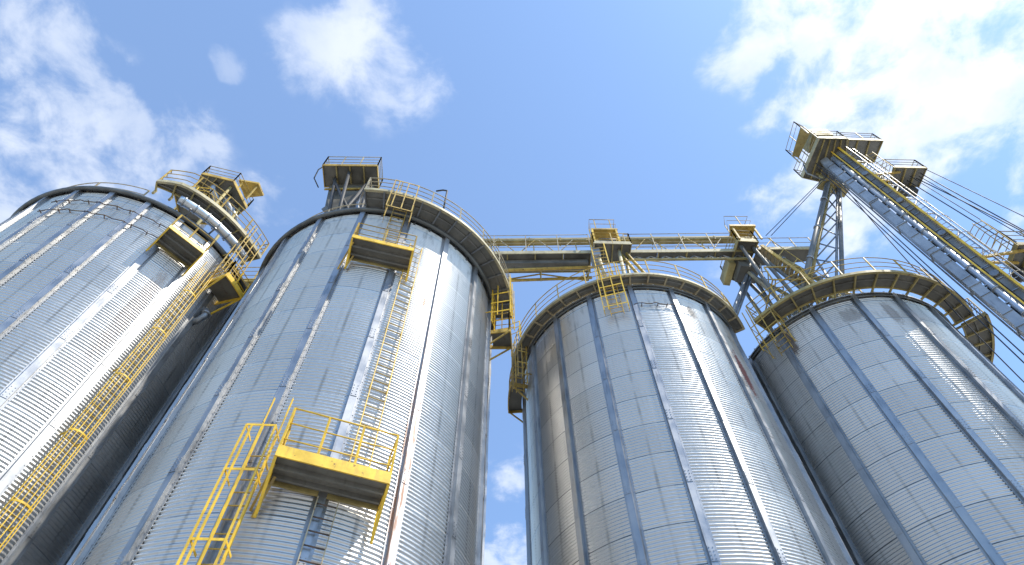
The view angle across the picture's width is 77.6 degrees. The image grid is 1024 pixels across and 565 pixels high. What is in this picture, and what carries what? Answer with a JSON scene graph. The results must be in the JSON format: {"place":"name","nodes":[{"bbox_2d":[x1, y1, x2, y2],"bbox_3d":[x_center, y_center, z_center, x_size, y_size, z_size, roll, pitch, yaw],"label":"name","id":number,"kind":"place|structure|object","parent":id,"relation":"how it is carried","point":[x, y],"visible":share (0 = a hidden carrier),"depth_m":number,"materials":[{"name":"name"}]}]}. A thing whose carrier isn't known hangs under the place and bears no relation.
{"place":"outdoors","nodes":[
{"label":"outdoors","id":0,"kind":"place"},
{"bbox_2d":[0,0,1023,564],"label":"sky","id":1,"kind":"structure","parent":0,"point":[656,118],"materials":[{"name":"blue"}]},
{"bbox_3d":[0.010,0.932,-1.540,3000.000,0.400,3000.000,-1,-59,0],"label":"ground","id":2,"kind":"structure","parent":0,"visible":0},
{"bbox_2d":[0,186,247,564],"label":"grain silo","id":3,"kind":"object","parent":2,"relation":"on","point":[87,299],"visible":0.72,"depth_m":17.64,"materials":[{"name":"metal"}]},
{"bbox_2d":[37,208,157,237],"bbox_3d":[-13.596,-2.051,21.021,3.902,0.128,0.511,13,-60,-8],"label":"conduit","id":4,"kind":"object","parent":3,"relation":"attached to","point":[104,215],"visible":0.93,"depth_m":20.91,"materials":[{"name":"metal"}]},
{"bbox_2d":[0,262,211,551],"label":"caged ladder","id":5,"kind":"object","parent":3,"relation":"attached to","point":[27,505],"visible":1,"depth_m":15.85,"materials":[{"name":"yellow paint"}]},
{"bbox_2d":[51,199,166,227],"bbox_3d":[-13.596,-2.437,21.641,3.902,0.128,0.490,14,-60,-9],"label":"conduit","id":6,"kind":"object","parent":3,"relation":"attached to","point":[88,201],"visible":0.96,"depth_m":21.55,"materials":[{"name":"metal"}]},
{"bbox_2d":[69,182,149,199],"bbox_3d":[-15.675,-3.018,22.909,4.951,0.817,0.771,-10,-59,6],"label":"roof railing","id":7,"kind":"object","parent":3,"relation":"on","point":[98,183],"visible":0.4,"depth_m":23.01,"materials":[{"name":"paint"}]},
{"bbox_2d":[146,214,214,275],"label":"service balcony","id":8,"kind":"structure","parent":3,"relation":"attached to","point":[179,246],"depth_m":21.30,"materials":[{"name":"yellow paint"}]},
{"bbox_2d":[192,307,210,325],"bbox_3d":[-10.325,1.099,21.173,0.583,0.818,0.290,-14,-60,8],"label":"elbow pipe","id":9,"kind":"object","parent":3,"relation":"attached to","point":[204,314],"visible":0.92,"depth_m":21.00,"materials":[{"name":"metal"}]},
{"bbox_2d":[151,169,269,265],"bbox_3d":[-11.312,-2.609,24.373,1.237,1.428,4.481,-36,-65,19],"label":"catwalk","id":10,"kind":"object","parent":3,"relation":"attached to","point":[229,222],"visible":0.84,"depth_m":23.88,"materials":[{"name":"yellow paint"}]},
{"bbox_2d":[177,195,247,260],"bbox_3d":[-11.049,-1.960,23.548,0.713,0.602,3.123,-32,-64,18],"label":"air duct","id":11,"kind":"object","parent":3,"relation":"on","point":[219,228],"visible":0.92,"depth_m":23.37,"materials":[{"name":"metal"}]},
{"bbox_2d":[174,166,263,240],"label":"head platform","id":12,"kind":"structure","parent":3,"relation":"on","point":[231,187],"depth_m":31.40,"materials":[{"name":"yellow paint"}]},
{"bbox_2d":[193,261,250,313],"bbox_3d":[-10.110,0.221,22.277,1.075,1.738,1.054,-16,-60,9],"label":"landing","id":13,"kind":"object","parent":3,"relation":"attached to","point":[225,288],"visible":0.99,"depth_m":22.25,"materials":[{"name":"yellow paint"}]},
{"bbox_2d":[209,225,265,280],"bbox_3d":[-10.299,-0.955,23.786,0.825,3.800,0.755,-19,-61,11],"label":"caged ladder","id":14,"kind":"object","parent":3,"relation":"attached to","point":[226,262],"visible":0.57,"depth_m":23.52,"materials":[{"name":"yellow paint"}]},
{"bbox_2d":[238,267,259,287],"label":"walkway","id":15,"kind":"structure","parent":3,"relation":"on","point":[251,280],"depth_m":27.59,"materials":[{"name":"green paint"}]},
{"bbox_2d":[66,207,495,564],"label":"grain silo","id":16,"kind":"object","parent":2,"relation":"on","point":[305,325],"visible":0.94,"depth_m":15.16,"materials":[{"name":"metal"}]},
{"bbox_2d":[176,397,293,564],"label":"caged ladder","id":17,"kind":"object","parent":16,"relation":"attached to","point":[220,518],"visible":1,"depth_m":11.38,"materials":[{"name":"yellow paint"}]},
{"bbox_2d":[269,203,364,260],"bbox_3d":[-7.769,-1.603,23.819,5.538,0.817,0.989,-33,-64,18],"label":"roof railing","id":18,"kind":"object","parent":16,"relation":"on","point":[328,210],"visible":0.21,"depth_m":23.55,"materials":[{"name":"paint"}]},
{"bbox_2d":[296,496,338,564],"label":"ladder","id":19,"kind":"object","parent":16,"relation":"attached to","point":[328,535],"visible":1,"depth_m":11.53,"materials":[{"name":"paint"}]},
{"bbox_2d":[249,408,398,544],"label":"service balcony","id":20,"kind":"structure","parent":16,"relation":"attached to","point":[314,474],"depth_m":12.16,"materials":[{"name":"yellow paint"}]},
{"bbox_2d":[314,156,382,212],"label":"raised platform","id":21,"kind":"structure","parent":16,"relation":"on","point":[345,184],"depth_m":29.89,"materials":[{"name":"yellow paint"}]},
{"bbox_2d":[337,222,416,281],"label":"service balcony","id":22,"kind":"structure","parent":16,"relation":"attached to","point":[378,253],"depth_m":19.58,"materials":[{"name":"yellow paint"}]},
{"bbox_2d":[348,243,422,466],"bbox_3d":[-3.215,1.455,17.118,0.450,10.215,0.172,23,-62,-14],"label":"ladder","id":23,"kind":"object","parent":16,"relation":"attached to","point":[400,335],"visible":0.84,"depth_m":15.98,"materials":[{"name":"yellow paint"}]},
{"bbox_2d":[382,180,419,243],"bbox_3d":[-3.933,-2.139,21.679,0.895,4.650,0.995,14,-60,-9],"label":"caged ladder","id":24,"kind":"object","parent":16,"relation":"attached to","point":[411,211],"visible":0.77,"depth_m":22.06,"materials":[{"name":"yellow paint"}]},
{"bbox_2d":[364,177,511,318],"bbox_3d":[-2.255,-1.457,24.137,2.260,1.428,7.637,-39,-66,21],"label":"catwalk","id":25,"kind":"object","parent":16,"relation":"attached to","point":[470,240],"visible":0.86,"depth_m":23.40,"materials":[{"name":"yellow paint"}]},
{"bbox_2d":[436,189,447,208],"bbox_3d":[-2.698,-3.109,23.897,0.468,1.935,0.088,1,-59,-1],"label":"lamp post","id":26,"kind":"object","parent":25,"relation":"attached to","point":[445,196],"visible":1,"depth_m":24.19,"materials":[{"name":"metal"}]},
{"bbox_2d":[486,277,514,330],"bbox_3d":[-0.454,0.730,24.346,0.965,3.100,0.835,-10,-59,5],"label":"caged ladder","id":27,"kind":"object","parent":16,"relation":"attached to","point":[502,310],"visible":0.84,"depth_m":23.82,"materials":[{"name":"yellow paint"}]},
{"bbox_2d":[490,312,511,360],"bbox_3d":[-0.449,1.976,23.463,0.898,1.936,0.829,-1,-59,0],"label":"landing","id":28,"kind":"object","parent":16,"relation":"attached to","point":[501,338],"visible":0.92,"depth_m":23.34,"materials":[{"name":"yellow paint"}]},
{"bbox_2d":[521,284,854,564],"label":"grain silo","id":29,"kind":"object","parent":2,"relation":"on","point":[654,434],"visible":0.99,"depth_m":18.40,"materials":[{"name":"metal"}]},
{"bbox_2d":[508,367,527,422],"bbox_3d":[0.232,4.532,25.426,0.811,1.834,1.472,-1,-59,0],"label":"landing","id":30,"kind":"object","parent":29,"relation":"attached to","point":[514,402],"visible":0.98,"depth_m":25.36,"materials":[{"name":"yellow paint"}]},
{"bbox_2d":[511,331,531,392],"bbox_3d":[0.398,3.140,25.694,0.625,3.300,0.835,14,-60,-9],"label":"caged ladder","id":31,"kind":"object","parent":29,"relation":"attached to","point":[522,367],"visible":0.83,"depth_m":25.16,"materials":[{"name":"yellow paint"}]},
{"bbox_2d":[594,263,629,315],"bbox_3d":[3.767,0.303,24.058,0.915,3.200,0.615,-13,-60,7],"label":"caged ladder","id":32,"kind":"object","parent":29,"relation":"attached to","point":[614,293],"visible":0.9,"depth_m":23.60,"materials":[{"name":"yellow paint"}]},
{"bbox_2d":[589,219,644,278],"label":"head platform","id":33,"kind":"structure","parent":29,"relation":"on","point":[607,247],"depth_m":29.95,"materials":[{"name":"yellow paint"}]},
{"bbox_2d":[484,234,592,281],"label":"conveyor bridge","id":34,"kind":"structure","parent":33,"relation":"attached to","point":[552,261],"depth_m":30.60,"materials":[{"name":"yellow paint"}]},
{"bbox_2d":[484,235,756,250],"bbox_3d":[3.331,-1.712,31.474,17.900,1.720,0.340,-1,-59,0],"label":"conveyor","id":35,"kind":"object","parent":34,"relation":"on","point":[634,241],"visible":0.43,"depth_m":31.95,"materials":[{"name":"green paint"}]},
{"bbox_2d":[511,260,744,383],"bbox_3d":[4.085,1.344,25.875,9.887,1.428,4.194,-16,-60,9],"label":"catwalk","id":36,"kind":"object","parent":29,"relation":"attached to","point":[722,306],"visible":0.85,"depth_m":25.00,"materials":[{"name":"yellow paint"}]},
{"bbox_2d":[511,321,520,355],"bbox_3d":[-0.015,2.293,26.604,0.410,1.139,1.118,16,-60,-10],"label":"roof railing","id":37,"kind":"object","parent":36,"relation":"attached to","point":[516,332],"visible":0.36,"depth_m":26.53,"materials":[{"name":"yellow paint"}]},
{"bbox_2d":[634,302,675,306],"bbox_3d":[5.282,0.801,23.412,1.613,0.127,0.174,2,-59,-2],"label":"conduit","id":38,"kind":"object","parent":29,"relation":"attached to","point":[655,302],"visible":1,"depth_m":23.39,"materials":[{"name":"metal"}]},
{"bbox_2d":[748,291,1023,564],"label":"grain silo","id":39,"kind":"object","parent":2,"relation":"on","point":[901,417],"visible":0.77,"depth_m":19.83,"materials":[{"name":"metal"}]},
{"bbox_2d":[742,296,797,358],"bbox_3d":[10.235,1.797,25.239,1.065,2.800,1.075,34,-65,-19],"label":"caged ladder","id":40,"kind":"object","parent":39,"relation":"attached to","point":[780,327],"visible":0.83,"depth_m":24.77,"materials":[{"name":"yellow paint"}]},
{"bbox_2d":[720,216,828,331],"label":"distributor tower","id":41,"kind":"structure","parent":39,"relation":"on","point":[743,274],"depth_m":30.30,"materials":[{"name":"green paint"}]},
{"bbox_2d":[622,233,747,260],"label":"conveyor bridge","id":42,"kind":"structure","parent":41,"relation":"attached to","point":[680,254],"depth_m":30.66,"materials":[{"name":"yellow paint"}]},
{"bbox_2d":[777,254,849,294],"bbox_3d":[14.655,0.402,28.367,4.363,5.199,0.320,9,-59,-6],"label":"spout","id":43,"kind":"object","parent":41,"relation":"attached to","point":[791,263],"visible":0.18,"depth_m":29.49,"materials":[{"name":"green paint"}]},
{"bbox_2d":[760,237,848,310],"bbox_3d":[12.598,0.024,28.731,2.643,6.126,1.808,-1,-59,0],"label":"access stair","id":44,"kind":"object","parent":39,"relation":"on","point":[776,257],"visible":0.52,"depth_m":28.53,"materials":[{"name":"yellow paint"}]},
{"bbox_2d":[793,181,844,315],"bbox_3d":[14.178,-1.580,29.381,5.889,9.188,0.893,-25,-62,14],"label":"lattice strut","id":45,"kind":"object","parent":39,"relation":"on","point":[812,256],"visible":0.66,"depth_m":29.73,"materials":[{"name":"metal"}]},
{"bbox_2d":[779,290,861,323],"bbox_3d":[12.755,1.096,26.234,3.612,1.575,1.533,-14,-60,8],"label":"roof railing","id":46,"kind":"object","parent":39,"relation":"on","point":[839,294],"visible":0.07,"depth_m":25.83,"materials":[{"name":"yellow paint"}]},
{"bbox_2d":[745,257,974,336],"bbox_3d":[14.049,0.561,25.468,8.732,1.428,2.891,-1,-59,0],"label":"catwalk","id":47,"kind":"object","parent":39,"relation":"attached to","point":[929,287],"visible":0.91,"depth_m":24.85,"materials":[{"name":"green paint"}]},
{"bbox_2d":[956,298,994,362],"bbox_3d":[18.834,2.360,26.414,1.569,1.428,3.052,-20,-61,12],"label":"catwalk","id":48,"kind":"object","parent":39,"relation":"attached to","point":[982,331],"visible":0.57,"depth_m":25.73,"materials":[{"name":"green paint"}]},
{"bbox_2d":[816,163,1023,354],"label":"cable","id":49,"kind":"object","parent":2,"relation":"on","point":[929,267],"visible":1,"depth_m":23.50,"materials":[{"name":"grey metal"}]},
{"bbox_2d":[817,168,1023,362],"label":"cable","id":50,"kind":"object","parent":2,"relation":"on","point":[1020,359],"visible":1,"depth_m":23.61,"materials":[{"name":"grey metal"}]},
{"bbox_2d":[820,146,1023,340],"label":"bucket elevator","id":51,"kind":"object","parent":2,"relation":"on","point":[995,280],"visible":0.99,"depth_m":24.55,"materials":[{"name":"metal"}]},
{"bbox_2d":[785,121,882,197],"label":"head platform","id":52,"kind":"structure","parent":51,"relation":"on","point":[818,145],"depth_m":32.84,"materials":[{"name":"yellow paint"}]},
{"bbox_2d":[765,177,825,235],"bbox_3d":[14.021,-3.766,31.306,4.235,3.324,0.133,-20,-61,12],"label":"wire rope","id":53,"kind":"object","parent":52,"relation":"attached to","point":[796,208],"visible":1,"depth_m":31.19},
{"bbox_2d":[843,186,1023,382],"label":"cable","id":54,"kind":"object","parent":52,"relation":"hanging from","point":[943,300],"visible":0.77,"depth_m":24.38,"materials":[{"name":"grey metal"}]},
{"bbox_2d":[863,152,927,196],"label":"elevator platform","id":55,"kind":"structure","parent":51,"relation":"attached to","point":[902,174],"depth_m":29.70,"materials":[{"name":"green paint"}]},
{"bbox_2d":[920,173,1023,230],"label":"cable","id":56,"kind":"object","parent":55,"relation":"hanging from","point":[974,203],"visible":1,"depth_m":26.00,"materials":[{"name":"grey metal"}]},
{"bbox_2d":[925,169,1023,216],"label":"cable","id":57,"kind":"object","parent":55,"relation":"hanging from","point":[976,193],"visible":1,"depth_m":26.33,"materials":[{"name":"grey metal"}]},
{"bbox_2d":[967,220,1023,281],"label":"elevator platform","id":58,"kind":"structure","parent":51,"relation":"attached to","point":[1015,256],"depth_m":22.96,"materials":[{"name":"green paint"}]},
{"bbox_2d":[910,176,1016,241],"bbox_3d":[18.195,2.070,16.689,0.086,29.402,1.696,-29,-63,16],"label":"cable","id":59,"kind":"object","parent":58,"relation":"hanging from","point":[961,207],"visible":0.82,"depth_m":26.23,"materials":[{"name":"grey metal"}]},
{"bbox_2d":[907,180,1023,252],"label":"cable","id":60,"kind":"object","parent":58,"relation":"hanging from","point":[960,212],"visible":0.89,"depth_m":26.11,"materials":[{"name":"grey metal"}]},
{"bbox_2d":[916,178,1023,232],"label":"cable","id":61,"kind":"object","parent":58,"relation":"hanging from","point":[973,206],"visible":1,"depth_m":25.88,"materials":[{"name":"grey metal"}]},
{"bbox_2d":[919,176,1023,236],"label":"cable","id":62,"kind":"object","parent":58,"relation":"hanging from","point":[971,206],"visible":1,"depth_m":25.93,"materials":[{"name":"grey metal"}]}
]}

